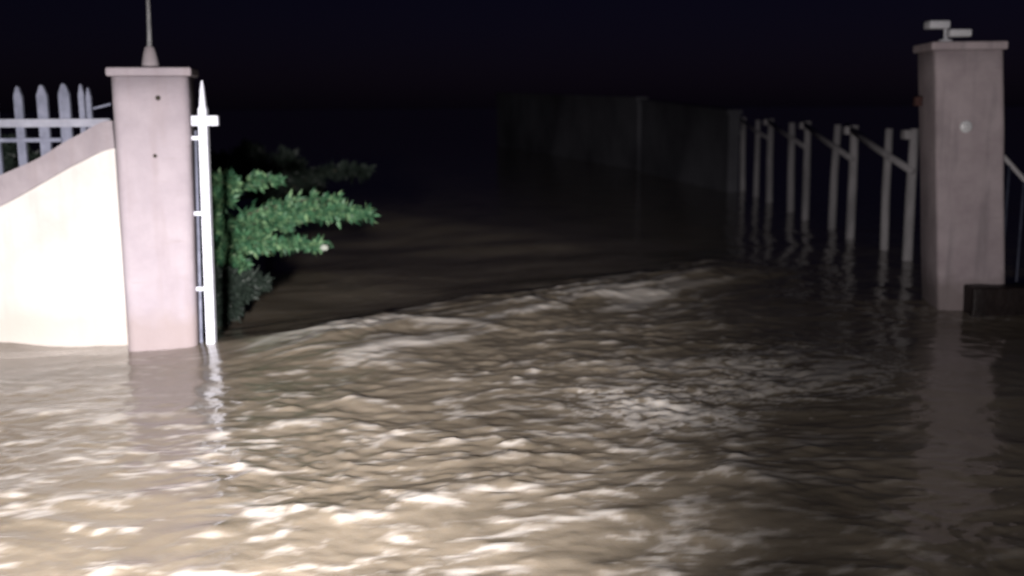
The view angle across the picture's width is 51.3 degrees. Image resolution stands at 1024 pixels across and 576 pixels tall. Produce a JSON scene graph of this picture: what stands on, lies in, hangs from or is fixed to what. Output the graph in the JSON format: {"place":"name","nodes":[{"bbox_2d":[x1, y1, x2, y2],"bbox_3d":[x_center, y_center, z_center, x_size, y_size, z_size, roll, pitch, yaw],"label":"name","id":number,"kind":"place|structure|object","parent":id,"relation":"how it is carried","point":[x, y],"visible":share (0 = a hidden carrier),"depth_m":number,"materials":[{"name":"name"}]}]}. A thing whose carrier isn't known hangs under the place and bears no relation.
{"place":"outdoors","nodes":[
{"label":"outdoors","id":0,"kind":"place"},
{"bbox_2d":[0,106,1023,575],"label":"water","id":1,"kind":"structure","parent":0,"point":[474,350],"depth_m":5.05,"materials":[{"name":"brown liquid"}]},
{"bbox_2d":[0,105,1023,111],"bbox_3d":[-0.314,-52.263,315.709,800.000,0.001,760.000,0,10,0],"label":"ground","id":2,"kind":"structure","parent":0,"point":[473,108],"depth_m":634.01,"materials":[{"name":"black"}]},
{"bbox_2d":[1,134,40,172],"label":"shrub","id":3,"kind":"object","parent":2,"relation":"on","point":[10,156],"visible":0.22,"depth_m":7.83,"materials":[{"name":"green plant"}]},
{"bbox_2d":[0,121,127,346],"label":"wing wall","id":4,"kind":"structure","parent":2,"relation":"on","point":[61,275],"depth_m":6.24,"materials":[{"name":"white paint"}]},
{"bbox_2d":[0,83,110,174],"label":"picket fence","id":5,"kind":"object","parent":4,"relation":"on","point":[66,123],"visible":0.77,"depth_m":6.18,"materials":[{"name":"white metal"}]},
{"bbox_2d":[105,67,199,351],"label":"gate pillar","id":6,"kind":"structure","parent":2,"relation":"on","point":[153,110],"depth_m":5.91,"materials":[{"name":"paint"}]},
{"bbox_2d":[141,0,159,66],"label":"finial rod","id":7,"kind":"object","parent":6,"relation":"on","point":[149,58],"visible":0.91,"depth_m":5.93,"materials":[{"name":"grey metal"}]},
{"bbox_2d":[191,81,218,343],"bbox_3d":[-1.720,-0.135,6.041,0.227,2.041,0.105,4,11,23],"label":"gate post","id":8,"kind":"object","parent":6,"relation":"attached to","point":[203,120],"visible":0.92,"depth_m":6.01,"materials":[{"name":"white metal"}]},
{"bbox_2d":[202,264,273,326],"bbox_3d":[-1.851,0.295,7.157,0.500,0.918,0.378,0,10,0],"label":"shrub","id":9,"kind":"object","parent":2,"relation":"on","point":[235,291],"visible":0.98,"depth_m":7.07,"materials":[{"name":"green plant"}]},
{"bbox_2d":[198,138,375,236],"bbox_3d":[-2.685,-1.025,12.879,2.451,1.593,0.880,3,10,17],"label":"shrub","id":10,"kind":"object","parent":2,"relation":"on","point":[246,159],"visible":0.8,"depth_m":12.78,"materials":[{"name":"green plant"}]},
{"bbox_2d":[199,168,380,275],"bbox_3d":[-1.995,-0.140,7.538,2.188,1.651,0.709,3,10,18],"label":"shrub","id":11,"kind":"object","parent":2,"relation":"on","point":[241,232],"visible":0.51,"depth_m":7.37,"materials":[{"name":"green plant"}]},
{"bbox_2d":[496,92,647,169],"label":"boundary wall","id":12,"kind":"structure","parent":2,"relation":"on","point":[600,129],"depth_m":26.81,"materials":[{"name":"grey concrete"}]},
{"bbox_2d":[640,100,742,191],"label":"boundary wall","id":13,"kind":"structure","parent":2,"relation":"on","point":[698,145],"depth_m":18.63,"materials":[{"name":"grey concrete"}]},
{"bbox_2d":[740,117,918,260],"bbox_3d":[3.604,-1.352,14.086,0.255,1.750,9.932,0,10,3],"label":"post fence","id":14,"kind":"object","parent":2,"relation":"on","point":[857,135],"visible":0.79,"depth_m":11.00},
{"bbox_2d":[913,41,1007,309],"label":"gate pillar","id":15,"kind":"structure","parent":2,"relation":"on","point":[962,208],"depth_m":6.88,"materials":[{"name":"paint"}]},
{"bbox_2d":[924,20,971,41],"bbox_3d":[2.772,-1.634,6.795,0.270,0.131,0.134,0,10,0],"label":"security light","id":16,"kind":"object","parent":15,"relation":"attached to","point":[944,25],"visible":0.96,"depth_m":6.73,"materials":[{"name":"white plastic"}]},
{"bbox_2d":[959,120,971,132],"bbox_3d":[2.890,-1.026,6.785,0.080,0.080,0.030,0,10,0],"label":"door bell","id":17,"kind":"object","parent":15,"relation":"attached to","point":[965,126],"depth_m":6.78,"materials":[{"name":"white plastic"}]},
{"bbox_2d":[963,284,1023,315],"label":"masonry block","id":18,"kind":"structure","parent":2,"relation":"on","point":[993,299],"depth_m":6.83,"materials":[{"name":"grey concrete"}]},
{"bbox_2d":[1004,154,1023,283],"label":"sloping railing","id":19,"kind":"object","parent":2,"relation":"on","point":[1014,168],"visible":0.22,"depth_m":7.18,"materials":[{"name":"white metal"}]},
{"bbox_2d":[0,0,1023,110],"label":"sky","id":20,"kind":"structure","parent":0,"point":[246,54],"materials":[{"name":"black"}]}
]}

